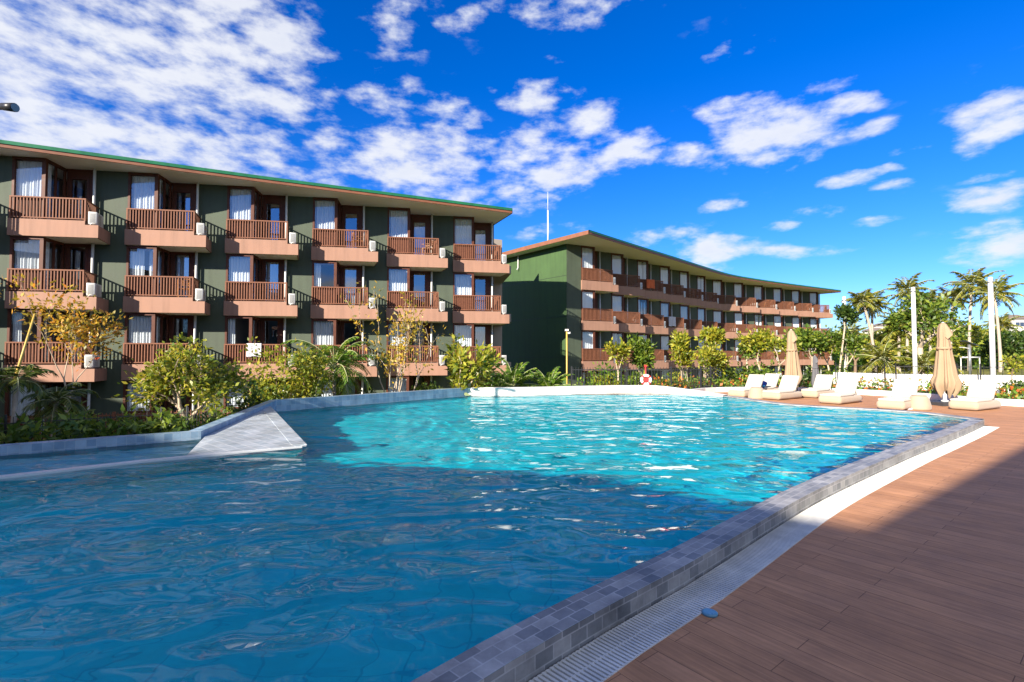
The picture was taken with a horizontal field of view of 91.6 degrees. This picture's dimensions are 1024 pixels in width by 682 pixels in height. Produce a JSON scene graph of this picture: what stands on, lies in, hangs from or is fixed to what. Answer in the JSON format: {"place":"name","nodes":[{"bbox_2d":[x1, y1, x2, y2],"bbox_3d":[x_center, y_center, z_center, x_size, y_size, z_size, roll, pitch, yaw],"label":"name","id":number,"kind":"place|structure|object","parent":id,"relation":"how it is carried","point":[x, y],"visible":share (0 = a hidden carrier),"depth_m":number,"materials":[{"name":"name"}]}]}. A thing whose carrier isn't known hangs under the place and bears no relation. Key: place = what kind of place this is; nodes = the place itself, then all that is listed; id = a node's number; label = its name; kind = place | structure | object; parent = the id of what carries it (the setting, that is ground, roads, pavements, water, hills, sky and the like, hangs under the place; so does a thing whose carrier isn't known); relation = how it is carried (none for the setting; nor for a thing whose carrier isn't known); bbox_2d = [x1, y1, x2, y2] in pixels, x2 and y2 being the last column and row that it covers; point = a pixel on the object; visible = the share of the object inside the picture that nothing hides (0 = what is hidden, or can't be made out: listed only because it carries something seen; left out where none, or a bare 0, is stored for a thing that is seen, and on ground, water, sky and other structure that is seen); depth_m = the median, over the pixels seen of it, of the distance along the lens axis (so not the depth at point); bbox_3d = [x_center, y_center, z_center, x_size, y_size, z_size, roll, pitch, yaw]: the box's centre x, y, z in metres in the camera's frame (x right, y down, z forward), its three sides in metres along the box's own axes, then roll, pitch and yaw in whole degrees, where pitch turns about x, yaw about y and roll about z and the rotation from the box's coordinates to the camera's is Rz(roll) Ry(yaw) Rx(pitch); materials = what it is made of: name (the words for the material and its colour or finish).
{"place":"outdoors","nodes":[
{"label":"outdoors","id":0,"kind":"place"},
{"bbox_2d":[0,393,968,681],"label":"water","id":1,"kind":"structure","parent":0,"point":[404,541],"depth_m":4.14,"materials":[{"name":"blue liquid"}]},
{"bbox_2d":[0,0,1023,332],"label":"sky","id":2,"kind":"structure","parent":0,"point":[856,146],"materials":[{"name":"blue"}]},
{"bbox_2d":[2,366,1023,443],"bbox_3d":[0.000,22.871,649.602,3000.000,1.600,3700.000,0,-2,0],"label":"ground","id":3,"kind":"structure","parent":0,"point":[974,371],"depth_m":58.38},
{"bbox_2d":[0,364,58,443],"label":"palm","id":4,"kind":"object","parent":3,"relation":"on","point":[30,370],"visible":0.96,"depth_m":8.18,"materials":[{"name":"green plant"}]},
{"bbox_2d":[18,382,100,436],"bbox_3d":[-8.790,2.325,9.582,1.053,3.051,1.214,0,-2,0],"label":"palm","id":5,"kind":"object","parent":3,"relation":"on","point":[67,402],"visible":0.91,"depth_m":9.48,"materials":[{"name":"green plant"}]},
{"bbox_2d":[0,274,133,411],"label":"young tree","id":6,"kind":"object","parent":3,"relation":"on","point":[70,321],"visible":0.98,"depth_m":12.28,"materials":[{"name":"yellow plant"}]},
{"bbox_2d":[0,400,216,443],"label":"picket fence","id":7,"kind":"object","parent":3,"relation":"on","point":[5,423],"visible":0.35,"depth_m":8.76,"materials":[{"name":"black metal"}]},
{"bbox_2d":[2,409,228,438],"bbox_3d":[-17.802,3.466,20.278,13.588,1.040,0.126,1,-2,-25],"label":"hedge","id":8,"kind":"object","parent":3,"relation":"on","point":[114,414],"visible":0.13,"depth_m":20.90,"materials":[{"name":"green plant"}]},
{"bbox_2d":[112,332,262,427],"bbox_3d":[-6.920,1.828,10.758,2.536,4.038,2.466,0,-2,0],"label":"round tree","id":9,"kind":"object","parent":3,"relation":"on","point":[205,388],"visible":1,"depth_m":10.37,"materials":[{"name":"green plant"}]},
{"bbox_2d":[0,390,390,443],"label":"ground cover","id":10,"kind":"object","parent":3,"relation":"on","point":[170,422],"visible":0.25,"depth_m":8.41,"materials":[{"name":"green plant"}]},
{"bbox_2d":[225,379,266,415],"bbox_3d":[-6.759,2.395,12.327,1.471,2.901,1.502,0,-2,0],"label":"shrub","id":11,"kind":"object","parent":3,"relation":"on","point":[240,405],"visible":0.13,"depth_m":12.34,"materials":[{"name":"green plant"}]},
{"bbox_2d":[0,140,512,437],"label":"hotel block","id":12,"kind":"structure","parent":3,"relation":"on","point":[246,266],"depth_m":23.93,"materials":[{"name":"green paint"}]},
{"bbox_2d":[4,382,60,437],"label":"window","id":13,"kind":"structure","parent":12,"relation":"in","point":[20,406],"depth_m":20.45,"materials":[{"name":"clear glass"}]},
{"bbox_2d":[7,309,62,364],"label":"window","id":14,"kind":"structure","parent":12,"relation":"in","point":[17,325],"depth_m":20.48,"materials":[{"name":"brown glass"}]},
{"bbox_2d":[9,236,64,291],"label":"window","id":15,"kind":"structure","parent":12,"relation":"in","point":[29,254],"depth_m":20.63,"materials":[{"name":"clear glass"}]},
{"bbox_2d":[11,156,66,219],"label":"window","id":16,"kind":"structure","parent":12,"relation":"in","point":[34,178],"depth_m":20.73,"materials":[{"name":"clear glass"}]},
{"bbox_2d":[62,312,88,363],"bbox_3d":[-19.044,-0.127,21.862,1.120,2.300,0.313,0,-2,-9],"label":"door","id":17,"kind":"structure","parent":12,"relation":"in","point":[64,313],"depth_m":21.82,"materials":[{"name":"brown glass"}]},
{"bbox_2d":[64,243,90,292],"bbox_3d":[-19.033,-3.127,21.885,1.120,2.300,0.170,0,-2,-9],"label":"door","id":18,"kind":"structure","parent":12,"relation":"in","point":[68,246],"depth_m":21.86,"materials":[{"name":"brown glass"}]},
{"bbox_2d":[66,169,92,221],"bbox_3d":[-19.033,-6.276,21.984,1.120,2.600,0.170,0,-2,-9],"label":"door","id":19,"kind":"structure","parent":12,"relation":"in","point":[72,174],"depth_m":21.97,"materials":[{"name":"brown glass"}]},
{"bbox_2d":[123,380,166,426],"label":"window","id":20,"kind":"structure","parent":12,"relation":"in","point":[130,386],"depth_m":22.16,"materials":[{"name":"clear glass"}]},
{"bbox_2d":[124,312,168,363],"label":"window","id":21,"kind":"structure","parent":12,"relation":"in","point":[144,327],"depth_m":22.29,"materials":[{"name":"brown glass"}]},
{"bbox_2d":[126,245,170,296],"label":"window","id":22,"kind":"structure","parent":12,"relation":"in","point":[137,256],"depth_m":22.36,"materials":[{"name":"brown glass"}]},
{"bbox_2d":[128,172,171,229],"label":"window","id":23,"kind":"structure","parent":12,"relation":"in","point":[146,191],"depth_m":22.48,"materials":[{"name":"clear glass"}]},
{"bbox_2d":[169,315,193,353],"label":"door","id":24,"kind":"structure","parent":12,"relation":"in","point":[190,330],"depth_m":23.53,"materials":[{"name":"brown glass"}]},
{"bbox_2d":[170,252,194,296],"bbox_3d":[-15.613,-3.070,23.707,1.120,2.300,0.313,0,-2,-9],"label":"door","id":25,"kind":"structure","parent":12,"relation":"in","point":[185,260],"depth_m":23.69,"materials":[{"name":"brown glass"}]},
{"bbox_2d":[171,183,195,232],"bbox_3d":[-15.606,-6.220,23.755,1.120,2.600,0.130,0,-2,-9],"label":"door","id":26,"kind":"structure","parent":12,"relation":"in","point":[176,187],"depth_m":23.73,"materials":[{"name":"brown glass"}]},
{"bbox_2d":[225,316,260,363],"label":"window","id":27,"kind":"structure","parent":12,"relation":"in","point":[229,323],"depth_m":23.99,"materials":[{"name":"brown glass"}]},
{"bbox_2d":[226,253,261,300],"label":"window","id":28,"kind":"structure","parent":12,"relation":"in","point":[238,268],"depth_m":24.12,"materials":[{"name":"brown glass"}]},
{"bbox_2d":[227,185,262,238],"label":"window","id":29,"kind":"structure","parent":12,"relation":"in","point":[241,204],"depth_m":24.22,"materials":[{"name":"brown glass"}]},
{"bbox_2d":[260,318,283,362],"bbox_3d":[-12.172,-0.019,25.293,1.120,2.300,0.170,0,-2,-9],"label":"door","id":30,"kind":"structure","parent":12,"relation":"in","point":[280,325],"depth_m":25.30,"materials":[{"name":"brown glass"}]},
{"bbox_2d":[261,259,284,301],"bbox_3d":[-12.183,-3.016,25.458,1.120,2.300,0.313,0,-2,-9],"label":"door","id":31,"kind":"structure","parent":12,"relation":"in","point":[275,267],"depth_m":25.46,"materials":[{"name":"brown glass"}]},
{"bbox_2d":[262,195,284,239],"bbox_3d":[-12.172,-6.166,25.486,1.120,2.600,0.170,0,-2,-9],"label":"door","id":32,"kind":"structure","parent":12,"relation":"in","point":[267,199],"depth_m":25.48,"materials":[{"name":"brown wood"}]},
{"bbox_2d":[311,318,339,362],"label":"window","id":33,"kind":"structure","parent":12,"relation":"in","point":[327,333],"depth_m":25.80,"materials":[{"name":"brown glass"}]},
{"bbox_2d":[312,260,340,304],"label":"window","id":34,"kind":"structure","parent":12,"relation":"in","point":[316,275],"depth_m":25.83,"materials":[{"name":"brown glass"}]},
{"bbox_2d":[313,197,341,246],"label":"window","id":35,"kind":"structure","parent":12,"relation":"in","point":[326,214],"depth_m":25.97,"materials":[{"name":"brown glass"}]},
{"bbox_2d":[341,265,361,304],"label":"door","id":36,"kind":"structure","parent":12,"relation":"in","point":[350,275],"depth_m":27.22,"materials":[{"name":"brown glass"}]},
{"bbox_2d":[341,205,362,247],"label":"door","id":37,"kind":"structure","parent":12,"relation":"in","point":[346,209],"depth_m":27.25,"materials":[{"name":"brown wood"}]},
{"bbox_2d":[386,376,409,391],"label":"window","id":38,"kind":"structure","parent":12,"relation":"in","point":[406,379],"depth_m":27.45,"materials":[{"name":"clear glass"}]},
{"bbox_2d":[387,321,409,362],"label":"window","id":39,"kind":"structure","parent":12,"relation":"in","point":[389,326],"depth_m":27.50,"materials":[{"name":"brown glass"}]},
{"bbox_2d":[387,207,410,253],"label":"window","id":40,"kind":"structure","parent":12,"relation":"in","point":[399,221],"depth_m":27.71,"materials":[{"name":"brown glass"}]},
{"bbox_2d":[387,266,410,307],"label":"window","id":41,"kind":"structure","parent":12,"relation":"in","point":[397,280],"depth_m":27.60,"materials":[{"name":"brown glass"}]},
{"bbox_2d":[410,323,429,360],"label":"door","id":42,"kind":"structure","parent":12,"relation":"in","point":[426,327],"depth_m":28.88,"materials":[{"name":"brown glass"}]},
{"bbox_2d":[411,271,429,308],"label":"door","id":43,"kind":"structure","parent":12,"relation":"in","point":[427,273],"depth_m":28.90,"materials":[{"name":"brown wood"}]},
{"bbox_2d":[411,214,430,254],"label":"door","id":44,"kind":"structure","parent":12,"relation":"in","point":[420,224],"depth_m":29.06,"materials":[{"name":"brown glass"}]},
{"bbox_2d":[453,216,473,259],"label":"window","id":45,"kind":"structure","parent":12,"relation":"in","point":[463,230],"depth_m":29.45,"materials":[{"name":"brown glass"}]},
{"bbox_2d":[453,272,473,310],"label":"window","id":46,"kind":"structure","parent":12,"relation":"in","point":[463,283],"depth_m":29.34,"materials":[{"name":"brown glass"}]},
{"bbox_2d":[453,323,473,360],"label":"window","id":47,"kind":"structure","parent":12,"relation":"in","point":[468,331],"depth_m":29.28,"materials":[{"name":"brown glass"}]},
{"bbox_2d":[474,222,490,260],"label":"door","id":48,"kind":"structure","parent":12,"relation":"in","point":[482,231],"depth_m":30.81,"materials":[{"name":"brown glass"}]},
{"bbox_2d":[474,325,490,360],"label":"door","id":49,"kind":"structure","parent":12,"relation":"in","point":[480,331],"depth_m":30.69,"materials":[{"name":"brown glass"}]},
{"bbox_2d":[234,336,321,404],"bbox_3d":[-6.477,1.881,13.939,2.393,4.029,2.031,0,-2,0],"label":"shrub","id":50,"kind":"object","parent":3,"relation":"on","point":[271,375],"visible":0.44,"depth_m":13.60,"materials":[{"name":"green plant"}]},
{"bbox_2d":[279,338,333,397],"bbox_3d":[-6.047,1.894,14.498,1.701,4.029,1.264,0,-2,0],"label":"shrub","id":51,"kind":"object","parent":3,"relation":"on","point":[301,356],"visible":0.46,"depth_m":14.44,"materials":[{"name":"green plant"}]},
{"bbox_2d":[283,336,386,396],"bbox_3d":[-5.641,1.938,15.504,3.333,4.196,2.958,0,-2,0],"label":"palm","id":52,"kind":"object","parent":3,"relation":"on","point":[343,358],"visible":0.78,"depth_m":15.36,"materials":[{"name":"green plant"}]},
{"bbox_2d":[340,281,445,392],"bbox_3d":[-3.604,1.036,16.887,1.970,6.015,4.710,-1,-2,33],"label":"young tree","id":53,"kind":"object","parent":3,"relation":"on","point":[401,343],"visible":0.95,"depth_m":16.33,"materials":[{"name":"yellow plant"}]},
{"bbox_2d":[442,333,504,395],"bbox_3d":[-1.413,1.867,18.359,2.343,4.451,2.912,0,-2,-7],"label":"frangipani","id":54,"kind":"object","parent":3,"relation":"on","point":[461,365],"visible":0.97,"depth_m":17.53,"materials":[{"name":"green plant"}]},
{"bbox_2d":[0,385,983,681],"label":"swimming pool","id":55,"kind":"structure","parent":3,"relation":"on","point":[532,647],"depth_m":4.44,"materials":[{"name":"stone"}]},
{"bbox_2d":[484,359,543,386],"bbox_3d":[0.103,2.555,23.092,3.119,3.436,3.147,0,-2,0],"label":"fern shrub","id":56,"kind":"object","parent":3,"relation":"on","point":[517,377],"visible":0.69,"depth_m":22.82,"materials":[{"name":"green plant"}]},
{"bbox_2d":[527,366,576,386],"bbox_3d":[1.748,2.748,23.534,2.524,3.078,2.829,-2,-3,44],"label":"fern shrub","id":57,"kind":"object","parent":3,"relation":"on","point":[543,380],"visible":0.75,"depth_m":23.29,"materials":[{"name":"green plant"}]},
{"bbox_2d":[602,337,633,379],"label":"young tree","id":58,"kind":"object","parent":3,"relation":"on","point":[623,349],"visible":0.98,"depth_m":25.28,"materials":[{"name":"green plant"}]},
{"bbox_2d":[626,331,656,384],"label":"young tree","id":59,"kind":"object","parent":3,"relation":"on","point":[642,355],"visible":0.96,"depth_m":26.11,"materials":[{"name":"green plant"}]},
{"bbox_2d":[502,230,840,386],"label":"hotel block","id":60,"kind":"structure","parent":3,"relation":"on","point":[553,289],"depth_m":40.86,"materials":[{"name":"green paint"}]},
{"bbox_2d":[581,245,594,280],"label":"window","id":61,"kind":"structure","parent":60,"relation":"in","point":[587,255],"depth_m":37.40,"materials":[{"name":"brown glass"}]},
{"bbox_2d":[581,290,594,320],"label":"window","id":62,"kind":"structure","parent":60,"relation":"in","point":[587,296],"depth_m":37.28,"materials":[{"name":"brown glass"}]},
{"bbox_2d":[581,330,594,360],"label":"window","id":63,"kind":"structure","parent":60,"relation":"in","point":[587,336],"depth_m":37.17,"materials":[{"name":"brown glass"}]},
{"bbox_2d":[611,253,623,285],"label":"window","id":64,"kind":"structure","parent":60,"relation":"in","point":[617,263],"depth_m":40.10,"materials":[{"name":"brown glass"}]},
{"bbox_2d":[611,294,623,322],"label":"window","id":65,"kind":"structure","parent":60,"relation":"in","point":[617,301],"depth_m":39.98,"materials":[{"name":"brown glass"}]},
{"bbox_2d":[666,328,690,382],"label":"young tree","id":66,"kind":"object","parent":3,"relation":"on","point":[681,340],"visible":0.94,"depth_m":26.25,"materials":[{"name":"green plant"}]},
{"bbox_2d":[666,341,732,378],"bbox_3d":[9.539,2.120,25.594,3.210,4.396,2.561,-1,-2,34],"label":"young tree","id":67,"kind":"object","parent":3,"relation":"on","point":[712,357],"visible":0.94,"depth_m":25.35,"materials":[{"name":"green plant"}]},
{"bbox_2d":[694,324,728,378],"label":"young tree","id":68,"kind":"object","parent":3,"relation":"on","point":[712,334],"visible":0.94,"depth_m":27.31,"materials":[{"name":"green plant"}]},
{"bbox_2d":[735,325,802,378],"bbox_3d":[14.192,1.706,27.853,2.419,5.358,3.111,1,-2,-16],"label":"young tree","id":69,"kind":"object","parent":3,"relation":"on","point":[761,338],"visible":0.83,"depth_m":28.00,"materials":[{"name":"green plant"}]},
{"bbox_2d":[781,323,826,371],"bbox_3d":[16.276,1.687,27.515,1.795,5.375,2.981,0,-2,0],"label":"young tree","id":70,"kind":"object","parent":3,"relation":"on","point":[809,337],"visible":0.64,"depth_m":27.04,"materials":[{"name":"green plant"}]},
{"bbox_2d":[796,324,867,373],"bbox_3d":[17.399,1.691,27.852,3.891,5.391,2.831,-1,-2,18],"label":"young tree","id":71,"kind":"object","parent":3,"relation":"on","point":[851,341],"visible":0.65,"depth_m":27.32,"materials":[{"name":"green plant"}]},
{"bbox_2d":[832,302,863,371],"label":"young tree","id":72,"kind":"object","parent":3,"relation":"on","point":[846,312],"visible":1,"depth_m":26.73,"materials":[{"name":"green plant"}]},
{"bbox_2d":[840,288,887,371],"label":"coconut palm","id":73,"kind":"object","parent":3,"relation":"on","point":[861,299],"visible":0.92,"depth_m":57.92,"materials":[{"name":"green plant"}]},
{"bbox_2d":[847,291,897,371],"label":"coconut palm","id":74,"kind":"object","parent":3,"relation":"on","point":[880,304],"visible":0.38,"depth_m":59.63,"materials":[{"name":"green plant"}]},
{"bbox_2d":[842,339,919,373],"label":"coconut palm","id":75,"kind":"object","parent":3,"relation":"on","point":[888,351],"visible":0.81,"depth_m":45.76,"materials":[{"name":"green plant"}]},
{"bbox_2d":[876,312,929,371],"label":"coconut palm","id":76,"kind":"object","parent":3,"relation":"on","point":[901,333],"visible":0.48,"depth_m":51.91,"materials":[{"name":"green plant"}]},
{"bbox_2d":[882,272,935,370],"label":"coconut palm","id":77,"kind":"object","parent":3,"relation":"on","point":[910,282],"visible":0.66,"depth_m":61.94,"materials":[{"name":"green plant"}]},
{"bbox_2d":[910,287,917,373],"bbox_3d":[19.897,-0.030,24.613,0.520,5.295,0.507,0,-2,0],"label":"white pole","id":78,"kind":"object","parent":3,"relation":"on","point":[914,332],"visible":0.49,"depth_m":24.57,"materials":[{"name":"metal"}]},
{"bbox_2d":[824,344,1023,371],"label":"undergrowth","id":79,"kind":"object","parent":3,"relation":"on","point":[862,362],"visible":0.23,"depth_m":70.83,"materials":[{"name":"green plant"}]},
{"bbox_2d":[878,289,973,373],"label":"broad tree","id":80,"kind":"object","parent":3,"relation":"on","point":[929,313],"visible":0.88,"depth_m":48.95,"materials":[{"name":"green plant"}]},
{"bbox_2d":[886,347,967,374],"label":"coconut palm","id":81,"kind":"object","parent":3,"relation":"on","point":[928,357],"visible":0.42,"depth_m":43.81,"materials":[{"name":"green plant"}]},
{"bbox_2d":[833,372,1023,392],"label":"garden wall","id":82,"kind":"structure","parent":3,"relation":"on","point":[966,379],"depth_m":21.54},
{"bbox_2d":[918,318,983,354],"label":"broad tree","id":83,"kind":"object","parent":3,"relation":"on","point":[974,334],"visible":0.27,"depth_m":64.59,"materials":[{"name":"green plant"}]},
{"bbox_2d":[941,267,1003,370],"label":"coconut palm","id":84,"kind":"object","parent":3,"relation":"on","point":[969,279],"visible":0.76,"depth_m":60.14,"materials":[{"name":"green plant"}]},
{"bbox_2d":[959,274,1023,371],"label":"coconut palm","id":85,"kind":"object","parent":3,"relation":"on","point":[999,288],"visible":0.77,"depth_m":55.94,"materials":[{"name":"green plant"}]},
{"bbox_2d":[987,277,995,374],"bbox_3d":[21.038,-0.192,21.817,0.520,5.247,0.507,0,-2,0],"label":"white pole","id":86,"kind":"object","parent":3,"relation":"on","point":[992,351],"visible":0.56,"depth_m":21.78,"materials":[{"name":"metal"}]},
{"bbox_2d":[974,327,1023,369],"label":"broad tree","id":87,"kind":"object","parent":3,"relation":"on","point":[1012,342],"visible":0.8,"depth_m":64.75,"materials":[{"name":"green plant"}]},
{"bbox_2d":[978,312,1023,340],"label":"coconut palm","id":88,"kind":"object","parent":3,"relation":"on","point":[1004,320],"visible":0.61,"depth_m":69.57,"materials":[{"name":"green plant"}]},
{"bbox_2d":[604,392,1023,681],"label":"deck","id":89,"kind":"structure","parent":0,"point":[916,575],"depth_m":3.13,"materials":[{"name":"brown wood"}]},
{"bbox_2d":[728,374,764,396],"bbox_3d":[8.850,1.670,18.707,1.558,0.806,0.689,1,-2,-33],"label":"sun lounger","id":90,"kind":"object","parent":89,"relation":"on","point":[754,380],"visible":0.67,"depth_m":18.73,"materials":[{"name":"fabric"}]},
{"bbox_2d":[528,426,998,681],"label":"drain grate","id":91,"kind":"object","parent":89,"relation":"on","point":[607,655],"visible":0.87,"depth_m":3.18,"materials":[{"name":"white plastic"}]},
{"bbox_2d":[762,375,801,399],"bbox_3d":[9.600,1.639,17.707,1.558,0.806,0.689,1,-2,-33],"label":"sun lounger","id":92,"kind":"object","parent":89,"relation":"on","point":[787,386],"visible":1,"depth_m":17.61,"materials":[{"name":"white fabric"}]},
{"bbox_2d":[784,329,802,388],"bbox_3d":[11.000,0.827,19.584,1.040,2.568,1.040,0,-2,0],"label":"parasol","id":93,"kind":"object","parent":89,"relation":"on","point":[792,365],"visible":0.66,"depth_m":19.46,"materials":[{"name":"beige fabric"}]},
{"bbox_2d":[799,374,834,397],"bbox_3d":[11.350,1.664,18.507,1.558,0.806,0.689,1,-2,-34],"label":"sun lounger","id":94,"kind":"object","parent":89,"relation":"on","point":[822,384],"visible":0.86,"depth_m":18.53,"materials":[{"name":"white fabric"}]},
{"bbox_2d":[818,377,861,403],"bbox_3d":[10.650,1.590,16.158,1.558,0.806,0.689,1,-2,-34],"label":"sun lounger","id":95,"kind":"object","parent":89,"relation":"on","point":[845,390],"visible":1,"depth_m":16.09,"materials":[{"name":"white fabric"}]},
{"bbox_2d":[693,387,1023,406],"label":"planter kerb","id":96,"kind":"structure","parent":89,"relation":"on","point":[1012,402],"depth_m":18.90,"materials":[{"name":"white concrete"}]},
{"bbox_2d":[876,379,918,409],"bbox_3d":[11.250,1.537,14.459,1.558,0.806,0.689,1,-2,-36],"label":"sun lounger","id":97,"kind":"object","parent":89,"relation":"on","point":[903,391],"visible":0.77,"depth_m":14.51,"materials":[{"name":"white fabric"}]},
{"bbox_2d":[909,394,931,410],"bbox_3d":[11.530,1.734,14.094,0.552,0.414,0.552,0,-2,0],"label":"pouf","id":98,"kind":"object","parent":89,"relation":"on","point":[920,402],"visible":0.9,"depth_m":13.91,"materials":[{"name":"fabric"}]},
{"bbox_2d":[930,322,962,405],"bbox_3d":[13.519,0.696,15.580,1.040,2.578,1.040,0,-2,0],"label":"parasol","id":99,"kind":"object","parent":89,"relation":"on","point":[945,379],"visible":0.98,"depth_m":15.46,"materials":[{"name":"beige fabric"}]},
{"bbox_2d":[948,380,1000,410],"bbox_3d":[13.250,1.531,14.259,1.558,0.806,0.689,1,-2,-28],"label":"sun lounger","id":100,"kind":"object","parent":89,"relation":"on","point":[980,395],"visible":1,"depth_m":14.18,"materials":[{"name":"white fabric"}]},
{"bbox_2d":[676,385,997,426],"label":"planting ground","id":101,"kind":"structure","parent":0,"point":[863,388],"depth_m":21.37,"materials":[{"name":"soil"}]},
{"bbox_2d":[571,366,717,388],"bbox_3d":[5.774,1.518,20.212,6.705,0.990,1.268,0,-2,-13],"label":"picket fence","id":102,"kind":"object","parent":101,"relation":"on","point":[625,369],"visible":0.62,"depth_m":20.06,"materials":[{"name":"brown wood"}]},
{"bbox_2d":[644,375,1023,399],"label":"flower bed","id":103,"kind":"object","parent":101,"relation":"on","point":[1013,393],"visible":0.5,"depth_m":19.89,"materials":[{"name":"green plant"}]},
{"bbox_2d":[835,363,1021,389],"bbox_3d":[19.533,1.450,19.979,10.986,1.090,1.192,-1,-2,32],"label":"picket fence","id":104,"kind":"object","parent":101,"relation":"on","point":[898,366],"visible":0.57,"depth_m":21.12,"materials":[{"name":"white wood"}]},
{"bbox_2d":[999,352,1023,380],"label":"sapling","id":105,"kind":"object","parent":101,"relation":"on","point":[1014,365],"visible":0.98,"depth_m":17.48,"materials":[{"name":"green plant"}]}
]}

